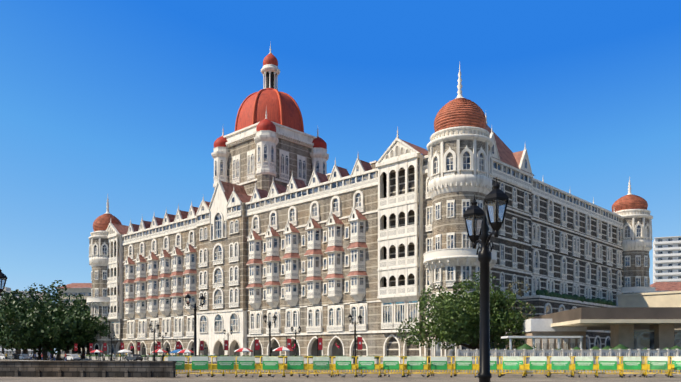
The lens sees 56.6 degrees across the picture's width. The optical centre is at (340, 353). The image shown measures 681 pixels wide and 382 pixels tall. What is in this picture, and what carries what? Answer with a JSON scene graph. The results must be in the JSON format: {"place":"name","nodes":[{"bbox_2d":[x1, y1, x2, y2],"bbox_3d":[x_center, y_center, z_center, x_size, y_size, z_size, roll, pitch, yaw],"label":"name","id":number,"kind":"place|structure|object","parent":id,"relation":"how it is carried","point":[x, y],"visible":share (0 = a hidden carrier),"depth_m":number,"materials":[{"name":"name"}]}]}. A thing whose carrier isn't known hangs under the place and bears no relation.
{"place":"outdoors","nodes":[
{"label":"outdoors","id":0,"kind":"place"},
{"bbox_2d":[0,360,680,381],"bbox_3d":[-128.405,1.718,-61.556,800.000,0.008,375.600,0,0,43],"label":"plaza pavement","id":1,"kind":"structure","parent":0,"point":[559,377],"depth_m":42.59,"materials":[{"name":"beige stone"}]},
{"bbox_2d":[0,269,6,295],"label":"lamp post","id":2,"kind":"object","parent":1,"relation":"on","point":[3,278],"visible":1,"depth_m":19.66,"materials":[{"name":"metal"}]},
{"bbox_2d":[0,361,176,377],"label":"parapet wall","id":3,"kind":"structure","parent":1,"relation":"on","point":[155,369],"depth_m":44.92,"materials":[{"name":"grey stone"}]},
{"bbox_2d":[168,356,188,374],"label":"barricade","id":4,"kind":"object","parent":1,"relation":"on","point":[180,363],"visible":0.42,"depth_m":45.17,"materials":[{"name":"metal"}]},
{"bbox_2d":[176,356,199,375],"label":"barricade","id":5,"kind":"object","parent":1,"relation":"on","point":[185,369],"visible":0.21,"depth_m":47.43,"materials":[{"name":"metal"}]},
{"bbox_2d":[185,293,205,370],"bbox_3d":[-14.309,-2.130,62.249,0.810,7.702,2.218,0,0,43],"label":"plaza lamp","id":6,"kind":"object","parent":1,"relation":"on","point":[202,298],"visible":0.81,"depth_m":62.14,"materials":[{"name":"metal"}]},
{"bbox_2d":[187,356,212,376],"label":"barricade","id":7,"kind":"object","parent":1,"relation":"on","point":[199,362],"visible":0.85,"depth_m":44.97,"materials":[{"name":"metal"}]},
{"bbox_2d":[199,356,223,375],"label":"barricade","id":8,"kind":"object","parent":1,"relation":"on","point":[213,372],"visible":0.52,"depth_m":47.22,"materials":[{"name":"metal"}]},
{"bbox_2d":[211,356,235,376],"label":"barricade","id":9,"kind":"object","parent":1,"relation":"on","point":[225,362],"visible":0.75,"depth_m":45.12,"materials":[{"name":"metal"}]},
{"bbox_2d":[223,356,246,375],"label":"barricade","id":10,"kind":"object","parent":1,"relation":"on","point":[235,366],"visible":0.17,"depth_m":47.64,"materials":[{"name":"metal"}]},
{"bbox_2d":[235,356,260,376],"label":"barricade","id":11,"kind":"object","parent":1,"relation":"on","point":[246,362],"visible":0.83,"depth_m":45.14,"materials":[{"name":"metal"}]},
{"bbox_2d":[245,356,269,375],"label":"barricade","id":12,"kind":"object","parent":1,"relation":"on","point":[257,369],"visible":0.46,"depth_m":47.24,"materials":[{"name":"metal"}]},
{"bbox_2d":[259,356,284,376],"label":"barricade","id":13,"kind":"object","parent":1,"relation":"on","point":[270,363],"visible":0.98,"depth_m":44.82,"materials":[{"name":"metal"}]},
{"bbox_2d":[269,356,292,375],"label":"barricade","id":14,"kind":"object","parent":1,"relation":"on","point":[280,369],"visible":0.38,"depth_m":47.33,"materials":[{"name":"metal"}]},
{"bbox_2d":[283,356,306,376],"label":"barricade","id":15,"kind":"object","parent":1,"relation":"on","point":[295,362],"visible":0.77,"depth_m":44.96,"materials":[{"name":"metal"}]},
{"bbox_2d":[291,356,314,375],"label":"barricade","id":16,"kind":"object","parent":1,"relation":"on","point":[300,370],"visible":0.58,"depth_m":47.01,"materials":[{"name":"metal"}]},
{"bbox_2d":[307,357,331,376],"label":"barricade","id":17,"kind":"object","parent":1,"relation":"on","point":[320,363],"visible":0.9,"depth_m":44.75,"materials":[{"name":"metal"}]},
{"bbox_2d":[315,356,338,375],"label":"barricade","id":18,"kind":"object","parent":1,"relation":"on","point":[329,369],"visible":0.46,"depth_m":46.98,"materials":[{"name":"metal"}]},
{"bbox_2d":[332,356,356,376],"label":"barricade","id":19,"kind":"object","parent":1,"relation":"on","point":[343,362],"visible":0.94,"depth_m":45.05,"materials":[{"name":"metal"}]},
{"bbox_2d":[338,356,360,375],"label":"barricade","id":20,"kind":"object","parent":1,"relation":"on","point":[352,369],"visible":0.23,"depth_m":47.24,"materials":[{"name":"metal"}]},
{"bbox_2d":[355,356,380,376],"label":"barricade","id":21,"kind":"object","parent":1,"relation":"on","point":[366,362],"visible":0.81,"depth_m":45.03,"materials":[{"name":"metal"}]},
{"bbox_2d":[361,356,384,375],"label":"barricade","id":22,"kind":"object","parent":1,"relation":"on","point":[374,372],"visible":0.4,"depth_m":47.29,"materials":[{"name":"metal"}]},
{"bbox_2d":[378,356,404,376],"bbox_3d":[3.636,0.981,44.985,1.750,1.475,0.750,0,0,19],"label":"barricade","id":23,"kind":"object","parent":1,"relation":"on","point":[391,363],"visible":0.88,"depth_m":44.95,"materials":[{"name":"metal"}]},
{"bbox_2d":[385,356,408,375],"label":"barricade","id":24,"kind":"object","parent":1,"relation":"on","point":[399,369],"visible":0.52,"depth_m":47.16,"materials":[{"name":"metal"}]},
{"bbox_2d":[403,356,428,377],"bbox_3d":[5.347,0.981,44.819,1.750,1.475,0.750,0,0,15],"label":"barricade","id":25,"kind":"object","parent":1,"relation":"on","point":[414,363],"visible":0.88,"depth_m":44.79,"materials":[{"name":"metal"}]},
{"bbox_2d":[408,356,431,375],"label":"barricade","id":26,"kind":"object","parent":1,"relation":"on","point":[424,359],"visible":0.38,"depth_m":46.73,"materials":[{"name":"metal"}]},
{"bbox_2d":[427,357,451,377],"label":"barricade","id":27,"kind":"object","parent":1,"relation":"on","point":[438,363],"visible":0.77,"depth_m":44.71,"materials":[{"name":"metal"}]},
{"bbox_2d":[432,356,455,375],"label":"barricade","id":28,"kind":"object","parent":1,"relation":"on","point":[443,370],"visible":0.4,"depth_m":47.19,"materials":[{"name":"metal"}]},
{"bbox_2d":[450,357,475,377],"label":"barricade","id":29,"kind":"object","parent":1,"relation":"on","point":[463,363],"visible":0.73,"depth_m":44.54,"materials":[{"name":"metal"}]},
{"bbox_2d":[455,356,478,375],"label":"barricade","id":30,"kind":"object","parent":1,"relation":"on","point":[464,370],"visible":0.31,"depth_m":46.86,"materials":[{"name":"metal"}]},
{"bbox_2d":[463,177,508,381],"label":"lamp post","id":31,"kind":"object","parent":1,"relation":"on","point":[496,199],"visible":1,"depth_m":10.44,"materials":[{"name":"metal"}]},
{"bbox_2d":[476,357,500,377],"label":"barricade","id":32,"kind":"object","parent":1,"relation":"on","point":[494,365],"visible":0.52,"depth_m":44.45,"materials":[{"name":"metal"}]},
{"bbox_2d":[490,356,502,375],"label":"barricade","id":33,"kind":"object","parent":1,"relation":"on","point":[500,369],"visible":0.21,"depth_m":47.05,"materials":[{"name":"metal"}]},
{"bbox_2d":[498,356,525,377],"bbox_3d":[12.109,0.981,44.686,1.750,1.475,0.750,0,0,30],"label":"barricade","id":34,"kind":"object","parent":1,"relation":"on","point":[510,363],"visible":0.88,"depth_m":44.69,"materials":[{"name":"metal"}]},
{"bbox_2d":[501,356,526,375],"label":"barricade","id":35,"kind":"object","parent":1,"relation":"on","point":[521,360],"visible":0.46,"depth_m":46.82,"materials":[{"name":"metal"}]},
{"bbox_2d":[523,357,549,377],"bbox_3d":[13.812,0.981,44.548,1.750,1.475,0.750,0,0,28],"label":"barricade","id":36,"kind":"object","parent":1,"relation":"on","point":[538,363],"visible":0.88,"depth_m":44.48,"materials":[{"name":"metal"}]},
{"bbox_2d":[526,356,550,374],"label":"barricade","id":37,"kind":"object","parent":1,"relation":"on","point":[540,370],"visible":0.31,"depth_m":46.71,"materials":[{"name":"metal"}]},
{"bbox_2d":[547,357,573,377],"bbox_3d":[15.510,0.981,44.538,1.750,1.475,0.750,0,0,23],"label":"barricade","id":38,"kind":"object","parent":1,"relation":"on","point":[559,363],"visible":0.92,"depth_m":44.51,"materials":[{"name":"metal"}]},
{"bbox_2d":[549,356,572,372],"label":"barricade","id":39,"kind":"object","parent":1,"relation":"on","point":[562,356],"visible":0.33,"depth_m":46.92,"materials":[{"name":"metal"}]},
{"bbox_2d":[571,357,597,377],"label":"barricade","id":40,"kind":"object","parent":1,"relation":"on","point":[583,363],"visible":0.96,"depth_m":44.45,"materials":[{"name":"metal"}]},
{"bbox_2d":[573,356,596,372],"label":"barricade","id":41,"kind":"object","parent":1,"relation":"on","point":[585,356],"visible":0.12,"depth_m":47.00,"materials":[{"name":"metal"}]},
{"bbox_2d":[595,356,621,376],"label":"barricade","id":42,"kind":"object","parent":1,"relation":"on","point":[611,370],"visible":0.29,"depth_m":46.61,"materials":[{"name":"metal"}]},
{"bbox_2d":[595,357,622,377],"bbox_3d":[18.877,0.981,44.406,1.750,1.475,0.750,0,0,30],"label":"barricade","id":43,"kind":"object","parent":1,"relation":"on","point":[607,363],"visible":0.9,"depth_m":44.39,"materials":[{"name":"metal"}]},
{"bbox_2d":[619,356,645,375],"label":"barricade","id":44,"kind":"object","parent":1,"relation":"on","point":[635,370],"visible":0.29,"depth_m":46.97,"materials":[{"name":"metal"}]},
{"bbox_2d":[620,356,646,377],"bbox_3d":[20.755,0.981,44.760,1.750,1.475,0.750,0,0,28],"label":"barricade","id":45,"kind":"object","parent":1,"relation":"on","point":[631,363],"visible":0.9,"depth_m":44.76,"materials":[{"name":"metal"}]},
{"bbox_2d":[642,356,668,375],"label":"barricade","id":46,"kind":"object","parent":1,"relation":"on","point":[655,370],"visible":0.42,"depth_m":46.92,"materials":[{"name":"metal"}]},
{"bbox_2d":[644,356,672,377],"bbox_3d":[22.503,0.981,44.741,1.750,1.475,0.750,0,0,41],"label":"barricade","id":47,"kind":"object","parent":1,"relation":"on","point":[658,363],"visible":0.9,"depth_m":44.70,"materials":[{"name":"metal"}]},
{"bbox_2d":[665,356,680,375],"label":"barricade","id":48,"kind":"object","parent":1,"relation":"on","point":[672,363],"visible":0.31,"depth_m":47.12,"materials":[{"name":"metal"}]},
{"bbox_2d":[667,357,680,376],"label":"barricade","id":49,"kind":"object","parent":1,"relation":"on","point":[676,365],"visible":0.83,"depth_m":44.54,"materials":[{"name":"metal"}]},
{"bbox_2d":[0,0,680,352],"label":"sky","id":50,"kind":"structure","parent":0,"point":[127,103],"materials":[{"name":"blue"}]},
{"bbox_2d":[1,358,680,374],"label":"road and pavement","id":51,"kind":"structure","parent":0,"point":[190,362],"depth_m":125.70,"materials":[{"name":"grey asphalt"}]},
{"bbox_2d":[0,354,10,359],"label":"car","id":52,"kind":"object","parent":51,"relation":"on","point":[2,356],"visible":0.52,"depth_m":158.92,"materials":[{"name":"white metal"}]},
{"bbox_2d":[8,354,16,359],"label":"car","id":53,"kind":"object","parent":51,"relation":"on","point":[12,356],"visible":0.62,"depth_m":154.44,"materials":[{"name":"grey metal"}]},
{"bbox_2d":[0,291,24,353],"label":"tree","id":54,"kind":"object","parent":51,"relation":"on","point":[7,301],"visible":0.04,"depth_m":179.43,"materials":[{"name":"green plant"}]},
{"bbox_2d":[19,354,29,359],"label":"car","id":55,"kind":"object","parent":51,"relation":"on","point":[24,356],"visible":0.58,"depth_m":150.16,"materials":[{"name":"grey metal"}]},
{"bbox_2d":[7,294,44,359],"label":"tree","id":56,"kind":"object","parent":51,"relation":"on","point":[22,308],"visible":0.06,"depth_m":159.18,"materials":[{"name":"green plant"}]},
{"bbox_2d":[9,345,61,359],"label":"tree","id":57,"kind":"object","parent":51,"relation":"on","point":[39,350],"depth_m":166.09,"materials":[{"name":"green plant"}]},
{"bbox_2d":[1,280,75,357],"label":"tree","id":58,"kind":"object","parent":51,"relation":"on","point":[47,293],"visible":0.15,"depth_m":187.45,"materials":[{"name":"green plant"}]},
{"bbox_2d":[19,298,81,359],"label":"tree","id":59,"kind":"object","parent":51,"relation":"on","point":[31,312],"visible":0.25,"depth_m":158.37,"materials":[{"name":"green plant"}]},
{"bbox_2d":[42,308,81,359],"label":"tree","id":60,"kind":"object","parent":51,"relation":"on","point":[73,325],"visible":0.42,"depth_m":158.09,"materials":[{"name":"green plant"}]},
{"bbox_2d":[48,303,77,353],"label":"tree","id":61,"kind":"object","parent":51,"relation":"on","point":[55,305],"visible":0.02,"depth_m":164.52,"materials":[{"name":"green plant"}]},
{"bbox_2d":[36,298,90,358],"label":"tree","id":62,"kind":"object","parent":51,"relation":"on","point":[62,304],"depth_m":175.49,"materials":[{"name":"green plant"}]},
{"bbox_2d":[42,310,99,354],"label":"tree","id":63,"kind":"object","parent":51,"relation":"on","point":[89,322],"visible":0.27,"depth_m":160.12,"materials":[{"name":"green plant"}]},
{"bbox_2d":[66,354,80,360],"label":"road car","id":64,"kind":"object","parent":51,"relation":"on","point":[72,357],"visible":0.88,"depth_m":138.79,"materials":[{"name":"white metal"}]},
{"bbox_2d":[64,307,110,358],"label":"tree","id":65,"kind":"object","parent":51,"relation":"on","point":[102,327],"visible":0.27,"depth_m":163.73,"materials":[{"name":"green plant"}]},
{"bbox_2d":[89,343,92,350],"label":"banner pole","id":66,"kind":"object","parent":51,"relation":"on","point":[90,346],"visible":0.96,"depth_m":147.55,"materials":[{"name":"fabric"}]},
{"bbox_2d":[91,355,97,359],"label":"planter","id":67,"kind":"object","parent":51,"relation":"on","point":[94,357],"visible":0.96,"depth_m":153.69,"materials":[{"name":"concrete"}]},
{"bbox_2d":[90,350,103,360],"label":"parasol","id":68,"kind":"object","parent":51,"relation":"on","point":[96,351],"visible":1,"depth_m":142.59,"materials":[{"name":"fabric"}]},
{"bbox_2d":[103,343,106,360],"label":"banner pole","id":69,"kind":"object","parent":51,"relation":"on","point":[104,346],"visible":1,"depth_m":142.69,"materials":[{"name":"fabric"}]},
{"bbox_2d":[108,334,114,360],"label":"street lamp","id":70,"kind":"object","parent":51,"relation":"on","point":[111,358],"visible":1,"depth_m":143.95,"materials":[{"name":"metal"}]},
{"bbox_2d":[117,355,124,359],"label":"planter","id":71,"kind":"object","parent":51,"relation":"on","point":[122,357],"visible":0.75,"depth_m":144.62,"materials":[{"name":"concrete"}]},
{"bbox_2d":[120,341,123,360],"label":"banner pole","id":72,"kind":"object","parent":51,"relation":"on","point":[121,345],"visible":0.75,"depth_m":137.16,"materials":[{"name":"fabric"}]},
{"bbox_2d":[117,349,132,352],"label":"white umbrella","id":73,"kind":"object","parent":51,"relation":"on","point":[124,351],"visible":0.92,"depth_m":133.72,"materials":[{"name":"fabric"}]},
{"bbox_2d":[126,354,142,360],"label":"road car","id":74,"kind":"object","parent":51,"relation":"on","point":[134,357],"visible":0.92,"depth_m":130.05,"materials":[{"name":"grey metal"}]},
{"bbox_2d":[136,341,139,360],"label":"banner pole","id":75,"kind":"object","parent":51,"relation":"on","point":[137,346],"visible":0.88,"depth_m":132.32,"materials":[{"name":"fabric"}]},
{"bbox_2d":[149,323,158,360],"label":"plaza lamp","id":76,"kind":"object","parent":51,"relation":"on","point":[154,331],"visible":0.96,"depth_m":120.58,"materials":[{"name":"metal"}]},
{"bbox_2d":[155,355,161,360],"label":"planter","id":77,"kind":"object","parent":51,"relation":"on","point":[159,357],"visible":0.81,"depth_m":133.20,"materials":[{"name":"concrete"}]},
{"bbox_2d":[156,340,160,360],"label":"banner pole","id":78,"kind":"object","parent":51,"relation":"on","point":[158,345],"visible":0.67,"depth_m":126.86,"materials":[{"name":"fabric"}]},
{"bbox_2d":[151,349,166,352],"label":"parasol","id":79,"kind":"object","parent":51,"relation":"on","point":[160,351],"visible":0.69,"depth_m":125.12,"materials":[{"name":"fabric"}]},
{"bbox_2d":[159,332,166,360],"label":"street lamp","id":80,"kind":"object","parent":51,"relation":"on","point":[162,342],"visible":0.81,"depth_m":128.88,"materials":[{"name":"metal"}]},
{"bbox_2d":[176,341,179,349],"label":"banner pole","id":81,"kind":"object","parent":51,"relation":"on","point":[177,344],"visible":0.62,"depth_m":122.04,"materials":[{"name":"fabric"}]},
{"bbox_2d":[177,349,193,362],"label":"red umbrella","id":82,"kind":"object","parent":51,"relation":"on","point":[186,351],"visible":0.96,"depth_m":112.31,"materials":[{"name":"fabric"}]},
{"bbox_2d":[199,339,203,355],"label":"banner pole","id":83,"kind":"object","parent":51,"relation":"on","point":[201,345],"visible":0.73,"depth_m":116.53,"materials":[{"name":"fabric"}]},
{"bbox_2d":[209,355,217,360],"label":"planter","id":84,"kind":"object","parent":51,"relation":"on","point":[214,358],"visible":0.71,"depth_m":119.76,"materials":[{"name":"concrete"}]},
{"bbox_2d":[224,340,227,349],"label":"banner pole","id":85,"kind":"object","parent":51,"relation":"on","point":[225,344],"visible":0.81,"depth_m":111.36,"materials":[{"name":"fabric"}]},
{"bbox_2d":[223,329,232,355],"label":"street lamp","id":86,"kind":"object","parent":51,"relation":"on","point":[231,330],"visible":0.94,"depth_m":113.76,"materials":[{"name":"metal"}]},
{"bbox_2d":[234,347,252,355],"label":"red umbrella","id":87,"kind":"object","parent":51,"relation":"on","point":[243,349],"visible":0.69,"depth_m":104.11,"materials":[{"name":"fabric"}]},
{"bbox_2d":[254,337,258,355],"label":"banner pole","id":88,"kind":"object","parent":51,"relation":"on","point":[256,344],"visible":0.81,"depth_m":105.50,"materials":[{"name":"fabric"}]},
{"bbox_2d":[255,355,262,361],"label":"planter","id":89,"kind":"object","parent":51,"relation":"on","point":[257,359],"visible":0.71,"depth_m":110.70,"materials":[{"name":"concrete"}]},
{"bbox_2d":[263,314,276,355],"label":"plaza lamp","id":90,"kind":"object","parent":51,"relation":"on","point":[274,317],"visible":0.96,"depth_m":92.08,"materials":[{"name":"metal"}]},
{"bbox_2d":[278,355,285,362],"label":"planter","id":91,"kind":"object","parent":51,"relation":"on","point":[280,359],"visible":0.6,"depth_m":106.58,"materials":[{"name":"concrete"}]},
{"bbox_2d":[272,346,292,350],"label":"red umbrella","id":92,"kind":"object","parent":51,"relation":"on","point":[282,348],"visible":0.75,"depth_m":95.82,"materials":[{"name":"fabric"}]},
{"bbox_2d":[286,336,290,363],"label":"banner pole","id":93,"kind":"object","parent":51,"relation":"on","point":[288,343],"visible":0.79,"depth_m":99.97,"materials":[{"name":"fabric"}]},
{"bbox_2d":[291,326,300,355],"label":"street lamp","id":94,"kind":"object","parent":51,"relation":"on","point":[299,329],"visible":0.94,"depth_m":101.34,"materials":[{"name":"metal"}]},
{"bbox_2d":[304,355,315,362],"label":"planter","id":95,"kind":"object","parent":51,"relation":"on","point":[310,359],"visible":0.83,"depth_m":101.80,"materials":[{"name":"concrete"}]},
{"bbox_2d":[317,336,321,355],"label":"banner pole","id":96,"kind":"object","parent":51,"relation":"on","point":[319,343],"visible":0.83,"depth_m":95.15,"materials":[{"name":"fabric"}]},
{"bbox_2d":[348,314,361,363],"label":"plaza lamp","id":97,"kind":"object","parent":51,"relation":"on","point":[354,324],"visible":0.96,"depth_m":87.83,"materials":[{"name":"metal"}]},
{"bbox_2d":[357,337,361,363],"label":"banner pole","id":98,"kind":"object","parent":51,"relation":"on","point":[359,343],"visible":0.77,"depth_m":89.63,"materials":[{"name":"fabric"}]},
{"bbox_2d":[373,355,378,363],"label":"planter","id":99,"kind":"object","parent":51,"relation":"on","point":[376,360],"visible":0.46,"depth_m":92.23,"materials":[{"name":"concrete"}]},
{"bbox_2d":[401,357,406,363],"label":"planter","id":100,"kind":"object","parent":51,"relation":"on","point":[405,360],"visible":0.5,"depth_m":88.54,"materials":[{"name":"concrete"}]},
{"bbox_2d":[396,272,535,349],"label":"corner tree","id":101,"kind":"object","parent":51,"relation":"on","point":[457,321],"visible":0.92,"depth_m":73.03,"materials":[{"name":"green plant"}]},
{"label":"terrain","id":102,"kind":"structure","parent":0,"visible":0},
{"bbox_2d":[0,306,60,359],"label":"tree","id":103,"kind":"object","parent":102,"relation":"on","point":[16,334],"visible":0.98,"depth_m":149.42,"materials":[{"name":"green plant"}]},
{"bbox_2d":[29,291,86,357],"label":"tree","id":104,"kind":"object","parent":102,"relation":"on","point":[44,306],"visible":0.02,"depth_m":192.49,"materials":[{"name":"green plant"}]},
{"bbox_2d":[66,293,90,354],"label":"tree","id":105,"kind":"object","parent":102,"relation":"on","point":[79,303],"depth_m":181.66,"materials":[{"name":"green plant"}]},
{"bbox_2d":[72,310,90,354],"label":"tree","id":106,"kind":"object","parent":102,"relation":"on","point":[88,352],"depth_m":176.91,"materials":[{"name":"green plant"}]},
{"bbox_2d":[0,236,680,355],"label":"distant buildings","id":107,"kind":"structure","parent":102,"relation":"on","point":[666,263],"depth_m":328.87,"materials":[{"name":"white concrete"}]},
{"bbox_2d":[86,41,655,363],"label":"hotel building","id":108,"kind":"structure","parent":102,"relation":"on","point":[286,229],"depth_m":118.00,"materials":[{"name":"stone"}]},
{"bbox_2d":[130,343,339,349],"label":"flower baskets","id":109,"kind":"object","parent":108,"relation":"attached to","point":[293,346],"visible":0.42,"depth_m":117.69,"materials":[{"name":"plant"}]},
{"bbox_2d":[457,289,680,372],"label":"hotel annexe","id":110,"kind":"structure","parent":102,"relation":"on","point":[634,324],"depth_m":64.30,"materials":[{"name":"stone"}]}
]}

